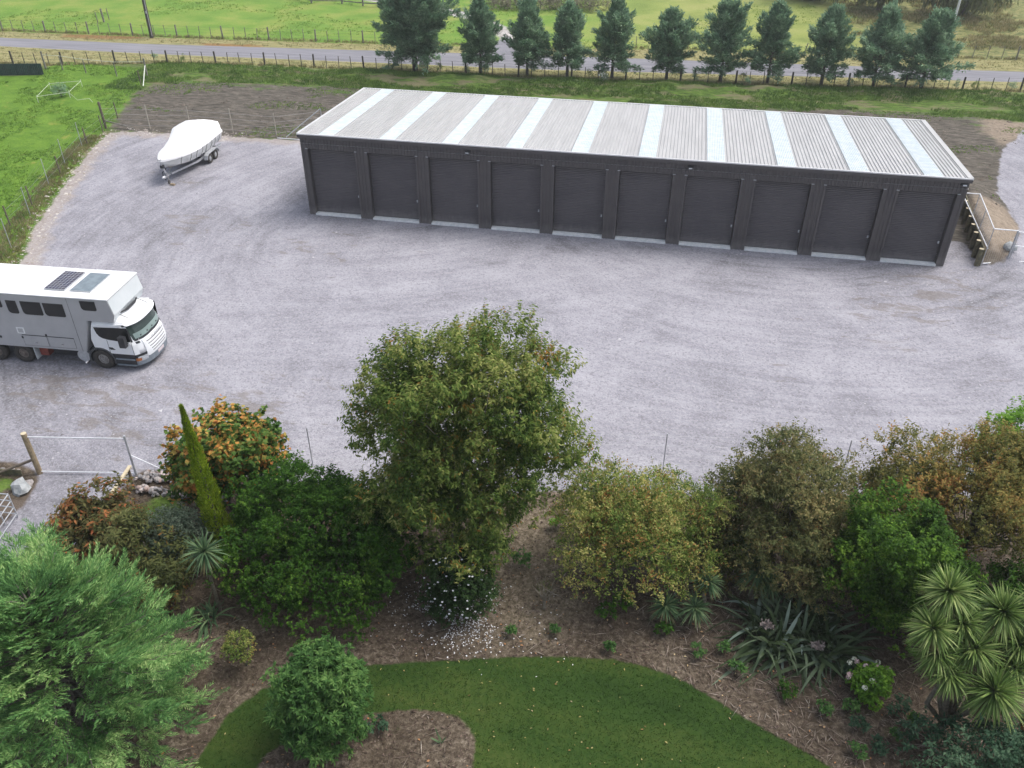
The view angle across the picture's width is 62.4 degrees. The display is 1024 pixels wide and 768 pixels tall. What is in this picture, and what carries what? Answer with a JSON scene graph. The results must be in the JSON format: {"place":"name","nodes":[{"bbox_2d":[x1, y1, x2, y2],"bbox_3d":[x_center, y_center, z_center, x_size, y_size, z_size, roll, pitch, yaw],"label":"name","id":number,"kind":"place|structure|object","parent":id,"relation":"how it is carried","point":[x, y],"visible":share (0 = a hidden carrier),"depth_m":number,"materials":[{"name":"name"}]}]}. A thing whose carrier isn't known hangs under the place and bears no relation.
{"place":"outdoors","nodes":[
{"label":"outdoors","id":0,"kind":"place"},
{"bbox_2d":[0,133,101,263],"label":"edge grass","id":1,"kind":"structure","parent":0,"point":[52,180],"depth_m":52.57,"materials":[{"name":"green plant"}]},
{"bbox_2d":[0,61,142,263],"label":"paddock","id":2,"kind":"structure","parent":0,"point":[50,130],"depth_m":65.96,"materials":[{"name":"green plant"}]},
{"bbox_2d":[0,63,43,75],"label":"iron barrier","id":3,"kind":"object","parent":2,"relation":"on","point":[23,69],"visible":1,"depth_m":76.25,"materials":[{"name":"metal"}]},
{"bbox_2d":[0,56,145,255],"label":"paddock fence","id":4,"kind":"object","parent":2,"relation":"on","point":[54,165],"visible":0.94,"depth_m":54.19,"materials":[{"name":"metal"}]},
{"bbox_2d":[40,51,147,86],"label":"tape fence","id":5,"kind":"object","parent":2,"relation":"on","point":[145,69],"visible":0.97,"depth_m":76.60,"materials":[{"name":"white plastic"}]},
{"bbox_2d":[360,0,516,54],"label":"driveway","id":6,"kind":"structure","parent":0,"point":[503,48],"depth_m":86.80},
{"bbox_2d":[0,130,1023,558],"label":"gravel yard","id":7,"kind":"structure","parent":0,"point":[930,308],"depth_m":40.39,"materials":[{"name":"grey gravel"}]},
{"bbox_2d":[0,493,18,538],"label":"pen panel","id":8,"kind":"object","parent":7,"relation":"on","point":[12,507],"visible":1,"depth_m":28.95,"materials":[{"name":"white metal"}]},
{"bbox_2d":[0,263,166,367],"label":"horse truck","id":9,"kind":"object","parent":7,"relation":"on","point":[106,318],"visible":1,"depth_m":36.34,"materials":[{"name":"white metal"}]},
{"bbox_2d":[0,432,168,475],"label":"drive gate","id":10,"kind":"structure","parent":7,"relation":"on","point":[33,459],"depth_m":30.81,"materials":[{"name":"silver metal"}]},
{"bbox_2d":[9,127,243,264],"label":"rim stones","id":11,"kind":"object","parent":7,"relation":"on","point":[226,138],"visible":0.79,"depth_m":54.67,"materials":[{"name":"grey stone"}]},
{"bbox_2d":[157,119,221,183],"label":"covered boat","id":12,"kind":"object","parent":7,"relation":"on","point":[189,140],"visible":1,"depth_m":56.39,"materials":[{"name":"white fabric"}]},
{"bbox_2d":[97,102,321,139],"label":"yard fence","id":13,"kind":"object","parent":7,"relation":"on","point":[103,118],"visible":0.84,"depth_m":63.09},
{"bbox_2d":[133,428,946,477],"bbox_3d":[2.417,2.645,30.907,32.639,1.800,0.739,1,35,1],"label":"garden fence","id":14,"kind":"object","parent":7,"relation":"on","point":[565,443],"visible":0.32,"depth_m":30.88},
{"bbox_2d":[296,87,973,265],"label":"storage shed","id":15,"kind":"structure","parent":7,"relation":"on","point":[888,190],"depth_m":47.49,"materials":[{"name":"grey metal"}]},
{"bbox_2d":[310,149,360,214],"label":"roller door","id":16,"kind":"structure","parent":15,"relation":"in","point":[334,172],"depth_m":49.82,"materials":[{"name":"metal"}]},
{"bbox_2d":[369,153,418,218],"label":"roller door","id":17,"kind":"structure","parent":15,"relation":"in","point":[394,181],"depth_m":49.26,"materials":[{"name":"metal"}]},
{"bbox_2d":[430,157,478,223],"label":"roller door","id":18,"kind":"structure","parent":15,"relation":"in","point":[454,182],"depth_m":48.70,"materials":[{"name":"metal"}]},
{"bbox_2d":[492,162,540,228],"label":"roller door","id":19,"kind":"structure","parent":15,"relation":"in","point":[515,187],"depth_m":48.13,"materials":[{"name":"metal"}]},
{"bbox_2d":[553,166,605,234],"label":"roller door","id":20,"kind":"structure","parent":15,"relation":"in","point":[579,192],"depth_m":47.57,"materials":[{"name":"metal"}]},
{"bbox_2d":[616,171,672,239],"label":"roller door","id":21,"kind":"structure","parent":15,"relation":"in","point":[644,198],"depth_m":47.01,"materials":[{"name":"metal"}]},
{"bbox_2d":[679,175,740,244],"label":"roller door","id":22,"kind":"structure","parent":15,"relation":"in","point":[710,203],"depth_m":46.45,"materials":[{"name":"metal"}]},
{"bbox_2d":[745,180,809,249],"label":"roller door","id":23,"kind":"structure","parent":15,"relation":"in","point":[777,208],"depth_m":45.88,"materials":[{"name":"metal"}]},
{"bbox_2d":[812,185,881,255],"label":"roller door","id":24,"kind":"structure","parent":15,"relation":"in","point":[847,214],"depth_m":45.32,"materials":[{"name":"metal"}]},
{"bbox_2d":[881,190,954,261],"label":"roller door","id":25,"kind":"structure","parent":15,"relation":"in","point":[917,225],"depth_m":44.76,"materials":[{"name":"metal"}]},
{"bbox_2d":[960,194,984,265],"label":"retaining wall","id":26,"kind":"structure","parent":7,"relation":"on","point":[976,242],"depth_m":47.26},
{"bbox_2d":[0,460,1023,767],"bbox_3d":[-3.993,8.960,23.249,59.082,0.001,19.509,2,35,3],"label":"garden bed","id":27,"kind":"object","parent":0,"point":[568,610],"visible":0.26,"depth_m":24.99,"materials":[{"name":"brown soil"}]},
{"bbox_2d":[10,477,30,496],"bbox_3d":[-17.782,3.744,30.584,0.626,0.505,0.930,-25,42,-32],"label":"boulder","id":28,"kind":"object","parent":27,"relation":"on","point":[20,486],"visible":1,"depth_m":30.36,"materials":[{"name":"white stone"}]},
{"bbox_2d":[42,471,151,568],"bbox_3d":[-13.191,4.675,26.891,3.208,3.048,3.801,-12,36,-17],"label":"russet shrub","id":29,"kind":"object","parent":27,"relation":"on","point":[76,510],"visible":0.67,"depth_m":26.63,"materials":[{"name":"brown plant"}]},
{"bbox_2d":[0,517,229,767],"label":"cypress tree","id":30,"kind":"object","parent":27,"relation":"on","point":[48,595],"visible":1,"depth_m":20.53,"materials":[{"name":"green plant"}]},
{"bbox_2d":[78,502,198,630],"bbox_3d":[-11.466,5.337,25.964,4.250,3.138,3.914,6,35,9],"label":"olive shrub","id":31,"kind":"object","parent":27,"relation":"on","point":[171,572],"visible":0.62,"depth_m":25.48,"materials":[{"name":"green plant"}]},
{"bbox_2d":[132,501,215,574],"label":"grey shrub","id":32,"kind":"object","parent":27,"relation":"on","point":[178,519],"visible":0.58,"depth_m":26.31,"materials":[{"name":"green plant"}]},
{"bbox_2d":[177,530,229,611],"bbox_3d":[-9.040,5.608,25.431,1.552,3.138,1.619,-2,35,-3],"label":"cabbage tree","id":33,"kind":"object","parent":27,"relation":"on","point":[203,550],"visible":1,"depth_m":24.84,"materials":[{"name":"green plant"}]},
{"bbox_2d":[176,592,239,646],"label":"flax clump","id":34,"kind":"object","parent":27,"relation":"on","point":[210,611],"visible":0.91,"depth_m":25.59,"materials":[{"name":"green plant"}]},
{"bbox_2d":[178,403,241,563],"bbox_3d":[-9.340,3.182,26.011,1.065,6.352,1.120,-24,41,-31],"label":"pencil cypress","id":35,"kind":"object","parent":27,"relation":"on","point":[210,500],"visible":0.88,"depth_m":25.94,"materials":[{"name":"green plant"}]},
{"bbox_2d":[157,394,290,520],"bbox_3d":[-9.676,2.620,28.655,4.299,4.394,3.718,-18,39,-25],"label":"shrub","id":36,"kind":"object","parent":27,"relation":"on","point":[244,442],"visible":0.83,"depth_m":27.69,"materials":[{"name":"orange plant"}]},
{"bbox_2d":[219,626,256,665],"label":"shrub","id":37,"kind":"object","parent":27,"relation":"on","point":[226,646],"visible":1,"depth_m":23.74,"materials":[{"name":"green plant"}]},
{"bbox_2d":[228,502,279,542],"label":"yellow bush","id":38,"kind":"object","parent":27,"relation":"on","point":[233,519],"visible":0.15,"depth_m":28.01,"materials":[{"name":"green plant"}]},
{"bbox_2d":[260,634,377,767],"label":"whorled shrub","id":39,"kind":"object","parent":27,"relation":"on","point":[322,693],"visible":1,"depth_m":20.82,"materials":[{"name":"green plant"}]},
{"bbox_2d":[202,449,441,648],"bbox_3d":[-5.778,4.810,25.651,7.332,4.222,6.389,6,35,9],"label":"evergreen shrub","id":40,"kind":"object","parent":27,"relation":"on","point":[325,496],"visible":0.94,"depth_m":25.12,"materials":[{"name":"green plant"}]},
{"bbox_2d":[366,713,388,733],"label":"garden plant","id":41,"kind":"object","parent":27,"relation":"on","point":[381,725],"visible":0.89,"depth_m":22.48,"materials":[{"name":"green plant"}]},
{"bbox_2d":[203,578,611,676],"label":"fallen petals","id":42,"kind":"object","parent":27,"relation":"on","point":[465,626],"visible":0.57,"depth_m":25.57,"materials":[{"name":"white plant"}]},
{"bbox_2d":[414,540,504,629],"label":"camellia shrub","id":43,"kind":"object","parent":27,"relation":"on","point":[469,588],"visible":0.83,"depth_m":24.95,"materials":[{"name":"green plant"}]},
{"bbox_2d":[337,299,602,583],"bbox_3d":[-1.414,2.083,25.377,8.242,9.037,6.661,6,35,9],"label":"cherry tree","id":44,"kind":"object","parent":27,"relation":"on","point":[435,466],"visible":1,"depth_m":23.99,"materials":[{"name":"green plant"}]},
{"bbox_2d":[511,547,532,568],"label":"garden plant","id":45,"kind":"object","parent":27,"relation":"on","point":[524,556],"visible":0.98,"depth_m":27.43,"materials":[{"name":"green plant"}]},
{"bbox_2d":[533,576,556,608],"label":"pruned shrub","id":46,"kind":"object","parent":27,"relation":"on","point":[543,597],"visible":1,"depth_m":25.80,"materials":[{"name":"brown plant"}]},
{"bbox_2d":[188,532,915,748],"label":"twigs","id":47,"kind":"object","parent":27,"relation":"on","point":[542,640],"visible":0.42,"depth_m":25.32,"materials":[{"name":"wood"}]},
{"bbox_2d":[594,601,616,620],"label":"garden plant","id":48,"kind":"object","parent":27,"relation":"on","point":[613,606],"visible":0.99,"depth_m":25.68,"materials":[{"name":"green plant"}]},
{"bbox_2d":[612,586,633,611],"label":"garden plant","id":49,"kind":"object","parent":27,"relation":"on","point":[626,606],"visible":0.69,"depth_m":25.93,"materials":[{"name":"green plant"}]},
{"bbox_2d":[539,453,745,609],"bbox_3d":[3.884,4.385,26.191,6.618,4.346,5.927,6,35,9],"label":"golden shrub","id":50,"kind":"object","parent":27,"relation":"on","point":[642,525],"visible":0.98,"depth_m":25.34,"materials":[{"name":"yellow plant"}]},
{"bbox_2d":[647,587,685,628],"bbox_3d":[4.640,6.645,25.433,1.372,1.233,1.234,6,35,9],"label":"cabbage tree","id":51,"kind":"object","parent":27,"relation":"on","point":[669,603],"visible":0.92,"depth_m":25.26,"materials":[{"name":"green plant"}]},
{"bbox_2d":[673,562,728,628],"bbox_3d":[5.647,6.351,25.195,1.270,2.235,1.740,24,41,30],"label":"cabbage tree","id":52,"kind":"object","parent":27,"relation":"on","point":[696,608],"visible":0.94,"depth_m":25.06,"materials":[{"name":"green plant"}]},
{"bbox_2d":[683,506,772,596],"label":"under shrub","id":53,"kind":"object","parent":27,"relation":"on","point":[723,567],"visible":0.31,"depth_m":26.06,"materials":[{"name":"green plant"}]},
{"bbox_2d":[726,658,748,673],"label":"garden plant","id":54,"kind":"object","parent":27,"relation":"on","point":[740,667],"visible":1,"depth_m":24.04,"materials":[{"name":"green plant"}]},
{"bbox_2d":[733,550,789,602],"bbox_3d":[7.629,5.943,25.851,1.855,2.185,1.726,6,35,9],"label":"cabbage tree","id":55,"kind":"object","parent":27,"relation":"on","point":[767,590],"visible":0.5,"depth_m":25.63,"materials":[{"name":"green plant"}]},
{"bbox_2d":[695,416,864,620],"bbox_3d":[8.488,3.849,25.711,4.978,5.801,5.677,-21,40,-27],"label":"bronze tree","id":56,"kind":"object","parent":27,"relation":"on","point":[763,486],"visible":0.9,"depth_m":24.90,"materials":[{"name":"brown plant"}]},
{"bbox_2d":[776,675,798,698],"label":"garden plant","id":57,"kind":"object","parent":27,"relation":"on","point":[786,692],"visible":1,"depth_m":23.44,"materials":[{"name":"green plant"}]},
{"bbox_2d":[702,583,903,702],"bbox_3d":[8.588,6.961,24.667,5.971,1.674,4.581,6,35,9],"label":"flax clump","id":58,"kind":"object","parent":27,"relation":"on","point":[802,639],"visible":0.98,"depth_m":24.57,"materials":[{"name":"green plant"}]},
{"bbox_2d":[778,488,870,578],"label":"under shrub","id":59,"kind":"object","parent":27,"relation":"on","point":[839,523],"visible":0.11,"depth_m":25.75,"materials":[{"name":"green plant"}]},
{"bbox_2d":[816,699,834,716],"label":"garden plant","id":60,"kind":"object","parent":27,"relation":"on","point":[828,707],"visible":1,"depth_m":22.95,"materials":[{"name":"green plant"}]},
{"bbox_2d":[840,697,860,714],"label":"garden plant","id":61,"kind":"object","parent":27,"relation":"on","point":[854,703],"visible":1,"depth_m":23.00,"materials":[{"name":"green plant"}]},
{"bbox_2d":[847,739,869,761],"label":"garden plant","id":62,"kind":"object","parent":27,"relation":"on","point":[856,746],"visible":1,"depth_m":21.96,"materials":[{"name":"green plant"}]},
{"bbox_2d":[848,714,872,733],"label":"garden plant","id":63,"kind":"object","parent":27,"relation":"on","point":[855,721],"visible":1,"depth_m":22.60,"materials":[{"name":"green plant"}]},
{"bbox_2d":[845,656,895,711],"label":"hydrangea","id":64,"kind":"object","parent":27,"relation":"on","point":[872,682],"visible":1,"depth_m":23.18,"materials":[{"name":"green plant"}]},
{"bbox_2d":[870,733,889,756],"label":"garden plant","id":65,"kind":"object","parent":27,"relation":"on","point":[878,746],"visible":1,"depth_m":22.02,"materials":[{"name":"green plant"}]},
{"bbox_2d":[806,475,988,658],"bbox_3d":[10.867,5.388,24.058,3.839,5.122,4.187,-23,41,-29],"label":"laurel shrub","id":66,"kind":"object","parent":27,"relation":"on","point":[892,568],"visible":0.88,"depth_m":23.27,"materials":[{"name":"green plant"}]},
{"bbox_2d":[885,693,911,716],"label":"garden plant","id":67,"kind":"object","parent":27,"relation":"on","point":[906,707],"visible":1,"depth_m":22.98,"materials":[{"name":"green plant"}]},
{"bbox_2d":[836,457,962,539],"bbox_3d":[12.116,4.052,26.767,3.779,4.238,3.901,6,35,9],"label":"under shrub","id":68,"kind":"object","parent":27,"relation":"on","point":[869,481],"visible":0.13,"depth_m":26.47,"materials":[{"name":"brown plant"}]},
{"bbox_2d":[847,415,1023,566],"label":"copper tree","id":69,"kind":"object","parent":27,"relation":"on","point":[1001,473],"visible":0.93,"depth_m":24.95,"materials":[{"name":"brown plant"}]},
{"bbox_2d":[894,704,1023,767],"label":"shade shrub","id":70,"kind":"object","parent":27,"relation":"on","point":[1011,755],"visible":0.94,"depth_m":20.87,"materials":[{"name":"green plant"}]},
{"bbox_2d":[900,562,1023,732],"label":"cabbage tree","id":71,"kind":"object","parent":27,"relation":"on","point":[942,627],"visible":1,"depth_m":21.02,"materials":[{"name":"green plant"}]},
{"bbox_2d":[907,554,1023,655],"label":"under shrub","id":72,"kind":"object","parent":27,"relation":"on","point":[997,569],"visible":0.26,"depth_m":24.03,"materials":[{"name":"green plant"}]},
{"bbox_2d":[965,395,1023,543],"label":"lime tree","id":73,"kind":"object","parent":27,"relation":"on","point":[1012,418],"visible":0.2,"depth_m":26.63,"materials":[{"name":"green plant"}]},
{"bbox_2d":[0,0,1023,60],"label":"field","id":74,"kind":"structure","parent":0,"point":[122,13],"depth_m":96.78,"materials":[{"name":"green plant"}]},
{"bbox_2d":[0,20,375,42],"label":"fence","id":75,"kind":"object","parent":74,"relation":"on","point":[86,25],"visible":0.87,"depth_m":88.32,"materials":[{"name":"wood"}]},
{"bbox_2d":[574,0,611,12],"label":"scrub bush","id":76,"kind":"object","parent":74,"relation":"on","point":[589,3],"visible":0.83,"depth_m":100.31,"materials":[{"name":"green plant"}]},
{"bbox_2d":[844,0,917,9],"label":"drooping conifer","id":77,"kind":"object","parent":74,"relation":"on","point":[880,5],"visible":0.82,"depth_m":98.91,"materials":[{"name":"green plant"}]},
{"bbox_2d":[831,0,1023,50],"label":"rough pasture","id":78,"kind":"structure","parent":74,"relation":"on","point":[1001,26],"depth_m":94.60,"materials":[{"name":"green plant"}]},
{"bbox_2d":[921,0,1018,15],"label":"drooping conifer","id":79,"kind":"object","parent":74,"relation":"on","point":[966,6],"visible":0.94,"depth_m":96.26,"materials":[{"name":"green plant"}]},
{"bbox_2d":[0,63,1023,529],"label":"grass bank","id":80,"kind":"structure","parent":0,"point":[730,93],"depth_m":71.55,"materials":[{"name":"green plant"}]},
{"bbox_2d":[103,61,1023,120],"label":"bank grass","id":81,"kind":"structure","parent":80,"relation":"on","point":[341,82],"depth_m":72.42,"materials":[{"name":"green plant"}]},
{"bbox_2d":[0,31,1023,91],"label":"road verge","id":82,"kind":"structure","parent":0,"point":[274,44],"depth_m":81.17,"materials":[{"name":"plant"}]},
{"bbox_2d":[370,0,461,74],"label":"tree","id":83,"kind":"object","parent":82,"relation":"on","point":[413,28],"visible":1,"depth_m":74.32,"materials":[{"name":"green plant"}]},
{"bbox_2d":[456,0,505,72],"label":"tree","id":84,"kind":"object","parent":82,"relation":"on","point":[479,32],"visible":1,"depth_m":74.14,"materials":[{"name":"green plant"}]},
{"bbox_2d":[0,28,1023,92],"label":"fence","id":85,"kind":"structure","parent":82,"relation":"on","point":[320,66],"depth_m":79.66,"materials":[{"name":"wood"}]},
{"bbox_2d":[8,50,1023,89],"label":"road fence","id":86,"kind":"object","parent":82,"relation":"on","point":[452,67],"visible":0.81,"depth_m":76.28,"materials":[{"name":"brown wood"}]},
{"bbox_2d":[500,0,551,75],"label":"tree","id":87,"kind":"object","parent":82,"relation":"on","point":[528,27],"visible":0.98,"depth_m":73.76,"materials":[{"name":"green plant"}]},
{"bbox_2d":[535,0,590,76],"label":"tree","id":88,"kind":"object","parent":82,"relation":"on","point":[569,23],"visible":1,"depth_m":73.53,"materials":[{"name":"green plant"}]},
{"bbox_2d":[588,0,644,77],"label":"tree","id":89,"kind":"object","parent":82,"relation":"on","point":[610,44],"visible":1,"depth_m":73.20,"materials":[{"name":"green plant"}]},
{"bbox_2d":[638,5,699,79],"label":"tree","id":90,"kind":"object","parent":82,"relation":"on","point":[669,40],"visible":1,"depth_m":72.80,"materials":[{"name":"green plant"}]},
{"bbox_2d":[688,0,764,81],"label":"tree","id":91,"kind":"object","parent":82,"relation":"on","point":[727,35],"visible":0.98,"depth_m":72.21,"materials":[{"name":"green plant"}]},
{"bbox_2d":[743,0,807,83],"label":"tree","id":92,"kind":"object","parent":82,"relation":"on","point":[777,22],"visible":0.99,"depth_m":72.09,"materials":[{"name":"green plant"}]},
{"bbox_2d":[801,1,858,84],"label":"tree","id":93,"kind":"object","parent":82,"relation":"on","point":[829,34],"visible":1,"depth_m":71.38,"materials":[{"name":"green plant"}]},
{"bbox_2d":[848,0,914,85],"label":"tree","id":94,"kind":"object","parent":82,"relation":"on","point":[885,39],"visible":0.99,"depth_m":70.64,"materials":[{"name":"green plant"}]},
{"bbox_2d":[891,4,975,87],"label":"tree","id":95,"kind":"object","parent":82,"relation":"on","point":[931,45],"visible":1,"depth_m":70.31,"materials":[{"name":"green plant"}]},
{"bbox_2d":[0,38,1023,81],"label":"road","id":96,"kind":"structure","parent":0,"point":[447,59],"depth_m":82.32,"materials":[{"name":"grey asphalt"}]},
{"bbox_2d":[200,652,832,767],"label":"lawn","id":97,"kind":"structure","parent":0,"point":[585,756],"depth_m":23.06,"materials":[{"name":"green plant"}]},
{"bbox_2d":[107,81,1023,265],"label":"bare soil","id":98,"kind":"structure","parent":0,"point":[1000,217],"depth_m":65.85,"materials":[{"name":"brown soil"}]},
{"bbox_2d":[133,81,1023,196],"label":"soil weeds","id":99,"kind":"object","parent":98,"relation":"on","point":[257,107],"visible":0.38,"depth_m":68.32,"materials":[{"name":"green plant"}]},
{"bbox_2d":[965,193,1018,265],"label":"pipe fence","id":100,"kind":"object","parent":98,"relation":"on","point":[993,228],"visible":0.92,"depth_m":45.52,"materials":[{"name":"silver metal"}]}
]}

